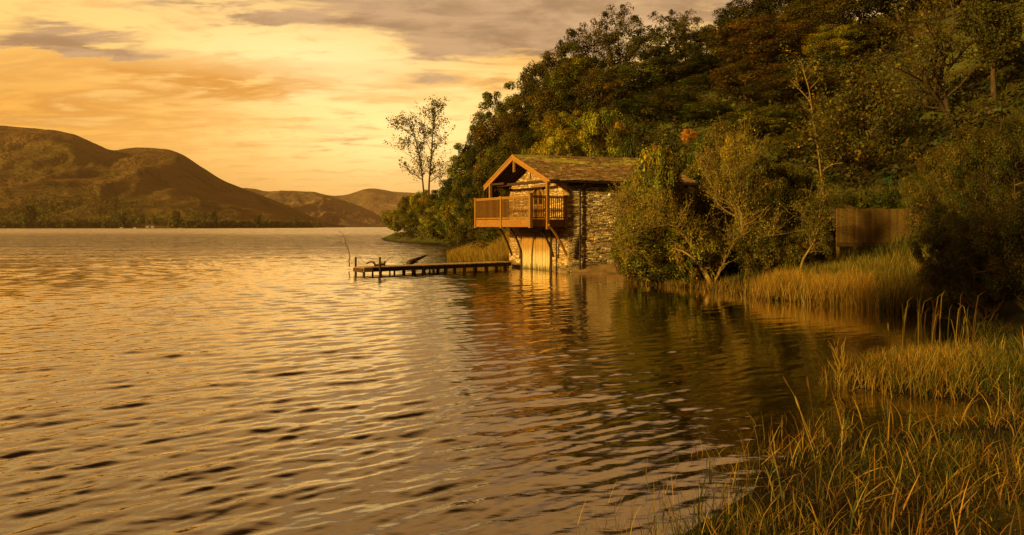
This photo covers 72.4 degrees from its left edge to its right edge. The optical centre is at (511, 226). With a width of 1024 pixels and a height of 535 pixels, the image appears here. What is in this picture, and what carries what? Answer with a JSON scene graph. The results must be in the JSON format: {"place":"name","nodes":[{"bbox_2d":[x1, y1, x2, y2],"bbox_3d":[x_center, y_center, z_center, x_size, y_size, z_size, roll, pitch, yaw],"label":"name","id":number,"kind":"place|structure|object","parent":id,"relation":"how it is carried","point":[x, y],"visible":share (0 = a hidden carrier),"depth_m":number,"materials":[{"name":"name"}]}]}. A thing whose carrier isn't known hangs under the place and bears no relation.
{"place":"outdoors","nodes":[
{"label":"outdoors","id":0,"kind":"place"},
{"bbox_2d":[0,126,344,227],"bbox_3d":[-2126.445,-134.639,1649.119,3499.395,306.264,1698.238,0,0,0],"label":"hill","id":1,"kind":"structure","parent":0,"point":[167,181],"depth_m":1441.23,"materials":[{"name":"brown plant"}]},
{"bbox_2d":[0,174,339,228],"bbox_3d":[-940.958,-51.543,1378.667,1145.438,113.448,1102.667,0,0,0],"label":"trees","id":2,"kind":"object","parent":1,"relation":"on","point":[50,220],"depth_m":1053.04,"materials":[{"name":"green plant"}]},
{"bbox_2d":[265,190,386,226],"bbox_3d":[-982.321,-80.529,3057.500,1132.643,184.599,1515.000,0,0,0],"label":"hill","id":3,"kind":"structure","parent":0,"point":[324,207],"depth_m":2968.14,"materials":[{"name":"brown plant"}]},
{"bbox_2d":[244,188,422,222],"bbox_3d":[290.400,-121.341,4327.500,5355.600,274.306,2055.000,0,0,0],"label":"hill","id":4,"kind":"structure","parent":0,"point":[377,201],"depth_m":4350.91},
{"bbox_2d":[0,0,883,195],"label":"sky","id":5,"kind":"structure","parent":0,"point":[264,95],"materials":[{"name":"orange"}]},
{"bbox_2d":[0,227,1012,534],"bbox_3d":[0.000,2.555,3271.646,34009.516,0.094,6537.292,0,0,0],"label":"water","id":6,"kind":"structure","parent":0,"point":[230,381],"depth_m":10.96,"materials":[{"name":"liquid"}]},
{"bbox_2d":[353,257,512,275],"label":"jetty","id":7,"kind":"object","parent":6,"relation":"in","point":[424,267],"visible":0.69,"depth_m":38.87,"materials":[{"name":"brown wood"}]},
{"bbox_2d":[827,337,845,384],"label":"reed tuft","id":8,"kind":"object","parent":6,"relation":"in","point":[840,364],"visible":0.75,"depth_m":11.28,"materials":[{"name":"brown plant"}]},
{"bbox_2d":[381,0,1023,534],"bbox_3d":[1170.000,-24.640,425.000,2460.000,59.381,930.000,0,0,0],"label":"ground","id":9,"kind":"structure","parent":0,"point":[1011,312],"depth_m":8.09,"materials":[{"name":"green plant"}]},
{"bbox_2d":[384,110,437,195],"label":"feathery tree","id":10,"kind":"object","parent":9,"relation":"on","point":[406,140],"visible":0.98,"depth_m":125.84,"materials":[{"name":"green plant"}]},
{"bbox_2d":[417,206,445,238],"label":"round bush","id":11,"kind":"object","parent":9,"relation":"on","point":[425,220],"visible":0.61,"depth_m":102.79,"materials":[{"name":"green plant"}]},
{"bbox_2d":[415,95,454,194],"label":"feathery tree","id":12,"kind":"object","parent":9,"relation":"on","point":[433,121],"visible":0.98,"depth_m":123.94,"materials":[{"name":"green plant"}]},
{"bbox_2d":[435,175,464,239],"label":"broadleaf tree","id":13,"kind":"object","parent":9,"relation":"on","point":[445,190],"visible":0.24,"depth_m":85.60,"materials":[{"name":"green plant"}]},
{"bbox_2d":[439,188,473,238],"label":"round bush","id":14,"kind":"object","parent":9,"relation":"on","point":[447,212],"visible":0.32,"depth_m":70.77,"materials":[{"name":"green plant"}]},
{"bbox_2d":[443,142,474,203],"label":"broadleaf tree","id":15,"kind":"object","parent":9,"relation":"on","point":[456,160],"visible":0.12,"depth_m":86.98,"materials":[{"name":"green plant"}]},
{"bbox_2d":[446,224,478,250],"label":"shrub","id":16,"kind":"object","parent":9,"relation":"on","point":[459,239],"visible":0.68,"depth_m":55.59,"materials":[{"name":"green plant"}]},
{"bbox_2d":[449,162,485,228],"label":"broadleaf tree","id":17,"kind":"object","parent":9,"relation":"on","point":[468,174],"visible":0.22,"depth_m":77.21,"materials":[{"name":"green plant"}]},
{"bbox_2d":[449,177,495,226],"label":"broadleaf tree","id":18,"kind":"object","parent":9,"relation":"on","point":[472,193],"visible":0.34,"depth_m":69.44,"materials":[{"name":"green plant"}]},
{"bbox_2d":[455,198,498,238],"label":"round bush","id":19,"kind":"object","parent":9,"relation":"on","point":[469,220],"visible":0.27,"depth_m":61.51,"materials":[{"name":"green plant"}]},
{"bbox_2d":[446,228,509,266],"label":"golden reeds","id":20,"kind":"object","parent":9,"relation":"on","point":[497,250],"visible":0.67,"depth_m":48.53,"materials":[{"name":"yellow plant"}]},
{"bbox_2d":[458,133,501,203],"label":"broadleaf tree","id":21,"kind":"object","parent":9,"relation":"on","point":[470,159],"visible":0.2,"depth_m":80.93,"materials":[{"name":"green plant"}]},
{"bbox_2d":[469,91,510,143],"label":"broadleaf tree","id":22,"kind":"object","parent":9,"relation":"on","point":[480,116],"visible":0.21,"depth_m":92.24,"materials":[{"name":"green plant"}]},
{"bbox_2d":[471,144,510,212],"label":"broadleaf tree","id":23,"kind":"object","parent":9,"relation":"on","point":[481,169],"visible":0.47,"depth_m":69.16,"materials":[{"name":"green plant"}]},
{"bbox_2d":[471,111,528,209],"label":"broadleaf tree","id":24,"kind":"object","parent":9,"relation":"on","point":[495,128],"visible":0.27,"depth_m":80.87,"materials":[{"name":"green plant"}]},
{"bbox_2d":[491,125,539,190],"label":"broadleaf tree","id":25,"kind":"object","parent":9,"relation":"on","point":[505,147],"visible":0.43,"depth_m":66.98,"materials":[{"name":"green plant"}]},
{"bbox_2d":[499,95,542,152],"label":"broadleaf tree","id":26,"kind":"object","parent":9,"relation":"on","point":[526,111],"visible":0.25,"depth_m":84.89,"materials":[{"name":"green plant"}]},
{"bbox_2d":[518,49,569,116],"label":"broadleaf tree","id":27,"kind":"object","parent":9,"relation":"on","point":[537,69],"visible":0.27,"depth_m":98.27,"materials":[{"name":"green plant"}]},
{"bbox_2d":[533,125,574,155],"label":"round bush","id":28,"kind":"object","parent":9,"relation":"on","point":[561,142],"visible":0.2,"depth_m":51.48,"materials":[{"name":"green plant"}]},
{"bbox_2d":[521,77,587,154],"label":"broadleaf tree","id":29,"kind":"object","parent":9,"relation":"on","point":[544,97],"visible":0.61,"depth_m":84.30,"materials":[{"name":"green plant"}]},
{"bbox_2d":[529,108,586,155],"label":"broadleaf tree","id":30,"kind":"object","parent":9,"relation":"on","point":[550,125],"visible":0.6,"depth_m":66.75,"materials":[{"name":"green plant"}]},
{"bbox_2d":[543,53,607,118],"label":"broadleaf tree","id":31,"kind":"object","parent":9,"relation":"on","point":[573,72],"visible":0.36,"depth_m":88.58,"materials":[{"name":"green plant"}]},
{"bbox_2d":[553,28,598,99],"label":"broadleaf tree","id":32,"kind":"object","parent":9,"relation":"on","point":[570,46],"visible":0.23,"depth_m":100.88,"materials":[{"name":"green plant"}]},
{"bbox_2d":[474,154,698,271],"bbox_3d":[4.071,-0.352,41.991,11.824,7.803,7.264,0,0,-18],"label":"boathouse","id":33,"kind":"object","parent":9,"relation":"on","point":[552,200],"visible":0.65,"depth_m":39.59,"materials":[{"name":"stone"},{"name":"slate"},{"name":"orange brown timber"}]},
{"bbox_2d":[521,232,548,270],"bbox_3d":[1.397,1.705,41.468,0.126,2.690,3.038,0,0,-33],"label":"boat door","id":34,"kind":"structure","parent":33,"relation":"in","point":[534,246],"depth_m":41.40,"materials":[{"name":"wood"}]},
{"bbox_2d":[569,11,625,75],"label":"broadleaf tree","id":35,"kind":"object","parent":9,"relation":"on","point":[606,61],"visible":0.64,"depth_m":101.20,"materials":[{"name":"green plant"}]},
{"bbox_2d":[572,263,625,273],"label":"slipway","id":36,"kind":"structure","parent":9,"relation":"on","point":[603,269],"depth_m":38.55,"materials":[{"name":"concrete"}]},
{"bbox_2d":[566,66,639,116],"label":"broadleaf tree","id":37,"kind":"object","parent":9,"relation":"on","point":[608,97],"visible":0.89,"depth_m":82.45,"materials":[{"name":"green plant"}]},
{"bbox_2d":[575,106,637,157],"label":"round bush","id":38,"kind":"object","parent":9,"relation":"on","point":[588,138],"visible":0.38,"depth_m":52.89,"materials":[{"name":"green plant"}]},
{"bbox_2d":[593,2,643,71],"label":"broadleaf tree","id":39,"kind":"object","parent":9,"relation":"on","point":[635,20],"visible":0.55,"depth_m":102.53,"materials":[{"name":"green plant"}]},
{"bbox_2d":[611,134,643,157],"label":"shrub","id":40,"kind":"object","parent":9,"relation":"on","point":[627,152],"visible":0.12,"depth_m":48.63,"materials":[{"name":"green plant"}]},
{"bbox_2d":[608,226,649,281],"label":"shrub","id":41,"kind":"object","parent":9,"relation":"on","point":[622,269],"visible":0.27,"depth_m":32.04,"materials":[{"name":"green plant"}]},
{"bbox_2d":[595,61,674,98],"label":"broadleaf tree","id":42,"kind":"object","parent":9,"relation":"on","point":[648,78],"visible":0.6,"depth_m":83.98,"materials":[{"name":"green plant"}]},
{"bbox_2d":[614,217,669,283],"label":"shrub","id":43,"kind":"object","parent":9,"relation":"on","point":[661,231],"visible":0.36,"depth_m":30.70,"materials":[{"name":"green plant"}]},
{"bbox_2d":[608,92,675,119],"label":"broadleaf tree","id":44,"kind":"object","parent":9,"relation":"on","point":[634,108],"visible":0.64,"depth_m":69.14,"materials":[{"name":"green plant"}]},
{"bbox_2d":[623,27,672,71],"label":"broadleaf tree","id":45,"kind":"object","parent":9,"relation":"on","point":[638,41],"visible":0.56,"depth_m":98.45,"materials":[{"name":"green plant"}]},
{"bbox_2d":[621,144,678,250],"bbox_3d":[6.828,-0.384,34.374,2.701,7.377,2.946,0,0,-39],"label":"shrub","id":46,"kind":"object","parent":9,"relation":"on","point":[658,165],"visible":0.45,"depth_m":33.94,"materials":[{"name":"green plant"}]},
{"bbox_2d":[625,229,702,282],"bbox_3d":[6.819,1.420,30.723,3.846,2.609,3.661,0,0,32],"label":"round bush","id":47,"kind":"object","parent":9,"relation":"on","point":[662,273],"visible":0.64,"depth_m":29.86,"materials":[{"name":"green plant"}]},
{"bbox_2d":[641,9,692,70],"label":"broadleaf tree","id":48,"kind":"object","parent":9,"relation":"on","point":[659,29],"visible":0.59,"depth_m":101.28,"materials":[{"name":"green plant"}]},
{"bbox_2d":[638,87,700,128],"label":"broadleaf tree","id":49,"kind":"object","parent":9,"relation":"on","point":[658,97],"visible":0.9,"depth_m":65.14,"materials":[{"name":"green plant"}]},
{"bbox_2d":[638,52,701,85],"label":"broadleaf tree","id":50,"kind":"object","parent":9,"relation":"on","point":[672,57],"visible":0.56,"depth_m":86.48,"materials":[{"name":"green plant"}]},
{"bbox_2d":[661,165,697,262],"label":"shrub","id":51,"kind":"object","parent":9,"relation":"on","point":[681,192],"visible":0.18,"depth_m":35.42,"materials":[{"name":"green plant"}]},
{"bbox_2d":[590,169,770,286],"bbox_3d":[6.798,0.181,29.383,7.501,5.205,4.966,0,0,0],"label":"leaning willow","id":52,"kind":"object","parent":9,"relation":"on","point":[660,210],"visible":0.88,"depth_m":28.89,"materials":[{"name":"green plant"}]},
{"bbox_2d":[659,9,703,62],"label":"broadleaf tree","id":53,"kind":"object","parent":9,"relation":"on","point":[695,20],"visible":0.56,"depth_m":100.71,"materials":[{"name":"green plant"}]},
{"bbox_2d":[666,147,702,191],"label":"shrub","id":54,"kind":"object","parent":9,"relation":"on","point":[690,173],"visible":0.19,"depth_m":42.73,"materials":[{"name":"green plant"}]},
{"bbox_2d":[663,218,721,286],"bbox_3d":[7.602,1.228,29.540,2.600,3.186,2.713,0,0,-8],"label":"shrub","id":55,"kind":"object","parent":9,"relation":"on","point":[711,241],"visible":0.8,"depth_m":29.04,"materials":[{"name":"green plant"}]},
{"bbox_2d":[664,52,722,76],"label":"broadleaf tree","id":56,"kind":"object","parent":9,"relation":"on","point":[700,57],"visible":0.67,"depth_m":86.74,"materials":[{"name":"green plant"}]},
{"bbox_2d":[537,402,867,534],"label":"shallow water stalks","id":57,"kind":"object","parent":9,"relation":"on","point":[711,473],"visible":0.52,"depth_m":7.02,"materials":[{"name":"green plant"}]},
{"bbox_2d":[674,25,730,65],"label":"broadleaf tree","id":58,"kind":"object","parent":9,"relation":"on","point":[698,44],"visible":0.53,"depth_m":98.96,"materials":[{"name":"green plant"}]},
{"bbox_2d":[682,137,722,222],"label":"shrub","id":59,"kind":"object","parent":9,"relation":"on","point":[691,159],"visible":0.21,"depth_m":44.65,"materials":[{"name":"green plant"}]},
{"bbox_2d":[672,101,738,125],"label":"broadleaf tree","id":60,"kind":"object","parent":9,"relation":"on","point":[693,110],"visible":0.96,"depth_m":63.08,"materials":[{"name":"green plant"}]},
{"bbox_2d":[392,13,1023,252],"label":"undergrowth","id":61,"kind":"object","parent":9,"relation":"on","point":[922,133],"visible":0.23,"depth_m":50.41,"materials":[{"name":"green plant"}]},
{"bbox_2d":[686,169,737,255],"bbox_3d":[10.815,-0.426,38.043,3.060,5.596,3.193,0,0,22],"label":"shrub","id":62,"kind":"object","parent":9,"relation":"on","point":[700,208],"visible":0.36,"depth_m":37.37,"materials":[{"name":"green plant"}]},
{"bbox_2d":[624,270,802,300],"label":"shore reeds","id":63,"kind":"object","parent":9,"relation":"on","point":[721,286],"visible":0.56,"depth_m":27.87,"materials":[{"name":"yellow plant"}]},
{"bbox_2d":[704,237,750,277],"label":"shrub","id":64,"kind":"object","parent":9,"relation":"on","point":[729,267],"visible":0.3,"depth_m":30.58,"materials":[{"name":"green plant"}]},
{"bbox_2d":[718,131,765,187],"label":"shrub","id":65,"kind":"object","parent":9,"relation":"on","point":[742,146],"visible":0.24,"depth_m":47.61,"materials":[{"name":"green plant"}]},
{"bbox_2d":[684,107,810,274],"bbox_3d":[10.259,-1.009,29.304,5.751,7.819,5.379,0,0,0],"label":"upright willow","id":66,"kind":"object","parent":9,"relation":"on","point":[741,217],"visible":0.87,"depth_m":29.24,"materials":[{"name":"green plant"}]},
{"bbox_2d":[712,0,782,43],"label":"broadleaf tree","id":67,"kind":"object","parent":9,"relation":"on","point":[743,10],"visible":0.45,"depth_m":95.75,"materials":[{"name":"green plant"}]},
{"bbox_2d":[701,14,796,73],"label":"broadleaf tree","id":68,"kind":"object","parent":9,"relation":"on","point":[740,48],"visible":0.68,"depth_m":83.69,"materials":[{"name":"green plant"}]},
{"bbox_2d":[708,53,789,105],"bbox_3d":[22.205,-13.573,66.168,7.371,4.793,8.321,0,0,11],"label":"broadleaf tree","id":69,"kind":"object","parent":9,"relation":"on","point":[727,84],"visible":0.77,"depth_m":65.00,"materials":[{"name":"green plant"}]},
{"bbox_2d":[722,151,777,224],"bbox_3d":[14.229,-1.926,41.852,3.288,5.233,3.586,0,0,-8],"label":"shrub","id":70,"kind":"object","parent":9,"relation":"on","point":[765,171],"visible":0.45,"depth_m":40.98,"materials":[{"name":"green plant"}]},
{"bbox_2d":[714,104,805,142],"bbox_3d":[19.727,-8.152,55.769,7.060,3.084,6.254,0,0,26],"label":"broadleaf tree","id":71,"kind":"object","parent":9,"relation":"on","point":[774,112],"visible":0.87,"depth_m":54.84,"materials":[{"name":"green plant"}]},
{"bbox_2d":[733,227,791,277],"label":"shrub","id":72,"kind":"object","parent":9,"relation":"on","point":[767,248],"visible":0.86,"depth_m":28.54,"materials":[{"name":"green plant"}]},
{"bbox_2d":[741,176,801,239],"bbox_3d":[12.647,-0.259,33.873,2.662,4.404,2.903,0,0,-24],"label":"shrub","id":73,"kind":"object","parent":9,"relation":"on","point":[766,196],"visible":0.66,"depth_m":33.39,"materials":[{"name":"green plant"}]},
{"bbox_2d":[732,72,832,105],"bbox_3d":[23.426,-11.873,61.909,7.487,2.998,7.804,0,0,-17],"label":"broadleaf tree","id":74,"kind":"object","parent":9,"relation":"on","point":[774,89],"visible":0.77,"depth_m":61.14,"materials":[{"name":"green plant"}]},
{"bbox_2d":[734,17,831,67],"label":"broadleaf tree","id":75,"kind":"object","parent":9,"relation":"on","point":[801,28],"visible":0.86,"depth_m":78.63,"materials":[{"name":"green plant"}]},
{"bbox_2d":[759,160,806,188],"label":"shrub","id":76,"kind":"object","parent":9,"relation":"on","point":[794,176],"visible":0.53,"depth_m":43.34,"materials":[{"name":"green plant"}]},
{"bbox_2d":[764,132,822,163],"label":"broadleaf tree","id":77,"kind":"object","parent":9,"relation":"on","point":[787,140],"visible":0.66,"depth_m":49.30,"materials":[{"name":"green plant"}]},
{"bbox_2d":[772,234,821,273],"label":"shrub","id":78,"kind":"object","parent":9,"relation":"on","point":[795,254],"visible":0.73,"depth_m":27.99,"materials":[{"name":"green plant"}]},
{"bbox_2d":[773,44,850,200],"bbox_3d":[17.271,-5.685,40.320,4.660,9.502,4.162,0,0,0],"label":"slender birch","id":79,"kind":"object","parent":9,"relation":"on","point":[810,103],"visible":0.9,"depth_m":39.99,"materials":[{"name":"green plant"}]},
{"bbox_2d":[775,166,850,271],"bbox_3d":[11.858,-0.309,27.447,2.617,4.251,2.344,0,0,0],"label":"leaning sapling","id":80,"kind":"object","parent":9,"relation":"on","point":[817,207],"visible":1,"depth_m":27.45,"materials":[{"name":"green plant"}]},
{"bbox_2d":[769,0,856,46],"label":"broadleaf tree","id":81,"kind":"object","parent":9,"relation":"on","point":[828,13],"visible":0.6,"depth_m":83.83,"materials":[{"name":"green plant"}]},
{"bbox_2d":[795,217,835,262],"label":"shrub","id":82,"kind":"object","parent":9,"relation":"on","point":[825,247],"visible":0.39,"depth_m":30.13,"materials":[{"name":"green plant"}]},
{"bbox_2d":[781,0,866,27],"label":"broadleaf tree","id":83,"kind":"object","parent":9,"relation":"on","point":[853,4],"visible":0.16,"depth_m":93.31,"materials":[{"name":"green plant"}]},
{"bbox_2d":[787,69,870,96],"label":"broadleaf tree","id":84,"kind":"object","parent":9,"relation":"on","point":[826,81],"visible":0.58,"depth_m":58.78,"materials":[{"name":"green plant"}]},
{"bbox_2d":[635,64,1023,288],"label":"hillside grass","id":85,"kind":"structure","parent":9,"relation":"on","point":[881,248],"depth_m":42.69,"materials":[{"name":"green plant"}]},
{"bbox_2d":[802,24,870,66],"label":"broadleaf tree","id":86,"kind":"object","parent":9,"relation":"on","point":[844,50],"visible":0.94,"depth_m":71.05,"materials":[{"name":"green plant"}]},
{"bbox_2d":[655,330,1023,534],"bbox_3d":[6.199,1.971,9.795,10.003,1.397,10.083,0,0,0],"label":"foreground reeds","id":87,"kind":"object","parent":9,"relation":"on","point":[845,440],"visible":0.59,"depth_m":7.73,"materials":[{"name":"green plant"}]},
{"bbox_2d":[828,192,871,222],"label":"shrub","id":88,"kind":"object","parent":9,"relation":"on","point":[851,200],"visible":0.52,"depth_m":33.71,"materials":[{"name":"green plant"}]},
{"bbox_2d":[834,0,890,26],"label":"broadleaf tree","id":89,"kind":"object","parent":9,"relation":"on","point":[871,5],"visible":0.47,"depth_m":95.79,"materials":[{"name":"green plant"}]},
{"bbox_2d":[779,51,952,185],"bbox_3d":[19.743,-6.248,40.810,9.615,8.507,6.153,0,0,-16],"label":"leaning sycamore","id":90,"kind":"object","parent":9,"relation":"on","point":[864,108],"visible":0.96,"depth_m":40.84,"materials":[{"name":"green plant"}]},
{"bbox_2d":[816,18,921,52],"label":"broadleaf tree","id":91,"kind":"object","parent":9,"relation":"on","point":[878,31],"visible":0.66,"depth_m":70.05,"materials":[{"name":"green plant"}]},
{"bbox_2d":[836,208,911,258],"bbox_3d":[15.638,0.581,30.302,3.466,2.739,0.192,0,0,-7],"label":"board fence","id":92,"kind":"object","parent":9,"relation":"on","point":[866,227],"visible":0.85,"depth_m":30.19,"materials":[{"name":"brown wood"}]},
{"bbox_2d":[744,248,1023,311],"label":"reed bed","id":93,"kind":"object","parent":9,"relation":"on","point":[857,283],"visible":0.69,"depth_m":23.31,"materials":[{"name":"yellow plant"}]},
{"bbox_2d":[864,188,911,222],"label":"shrub","id":94,"kind":"object","parent":9,"relation":"on","point":[880,200],"visible":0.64,"depth_m":32.64,"materials":[{"name":"green plant"}]},
{"bbox_2d":[862,0,938,23],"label":"broadleaf tree","id":95,"kind":"object","parent":9,"relation":"on","point":[898,7],"visible":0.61,"depth_m":94.17,"materials":[{"name":"green plant"}]},
{"bbox_2d":[898,172,949,217],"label":"leafy bush","id":96,"kind":"object","parent":9,"relation":"on","point":[904,188],"visible":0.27,"depth_m":31.45,"materials":[{"name":"green plant"}]},
{"bbox_2d":[848,0,1006,115],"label":"spreading oak","id":97,"kind":"object","parent":9,"relation":"on","point":[938,84],"visible":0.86,"depth_m":45.37,"materials":[{"name":"green plant"}]},
{"bbox_2d":[900,291,985,347],"bbox_3d":[9.084,2.061,14.813,1.840,1.421,0.563,0,0,0],"label":"reed clump","id":98,"kind":"object","parent":9,"relation":"on","point":[919,333],"visible":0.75,"depth_m":14.72,"materials":[{"name":"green plant"}]},
{"bbox_2d":[906,198,999,312],"bbox_3d":[13.048,0.951,20.532,2.371,3.610,2.112,0,0,-18],"label":"leafy bush","id":99,"kind":"object","parent":9,"relation":"on","point":[945,226],"visible":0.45,"depth_m":20.38,"materials":[{"name":"green plant"}]},
{"bbox_2d":[902,117,1023,263],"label":"leafy bush","id":100,"kind":"object","parent":9,"relation":"on","point":[955,160],"visible":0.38,"depth_m":24.25,"materials":[{"name":"green plant"}]},
{"bbox_2d":[922,212,1023,319],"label":"leafy bush","id":101,"kind":"object","parent":9,"relation":"on","point":[950,280],"visible":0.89,"depth_m":18.46,"materials":[{"name":"green plant"}]},
{"bbox_2d":[946,115,1023,258],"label":"leafy bush","id":102,"kind":"object","parent":9,"relation":"on","point":[1016,135],"visible":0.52,"depth_m":22.79,"materials":[{"name":"green plant"}]},
{"bbox_2d":[951,0,1023,102],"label":"dark limbed tree","id":103,"kind":"object","parent":9,"relation":"on","point":[1000,53],"visible":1,"depth_m":43.77,"materials":[{"name":"green plant"}]},
{"bbox_2d":[971,191,1023,309],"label":"leafy bush","id":104,"kind":"object","parent":9,"relation":"on","point":[1016,215],"visible":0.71,"depth_m":17.82,"materials":[{"name":"green plant"}]},
{"bbox_2d":[810,333,1023,399],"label":"golden grass","id":105,"kind":"structure","parent":0,"point":[973,357],"depth_m":11.27,"materials":[{"name":"plant"}]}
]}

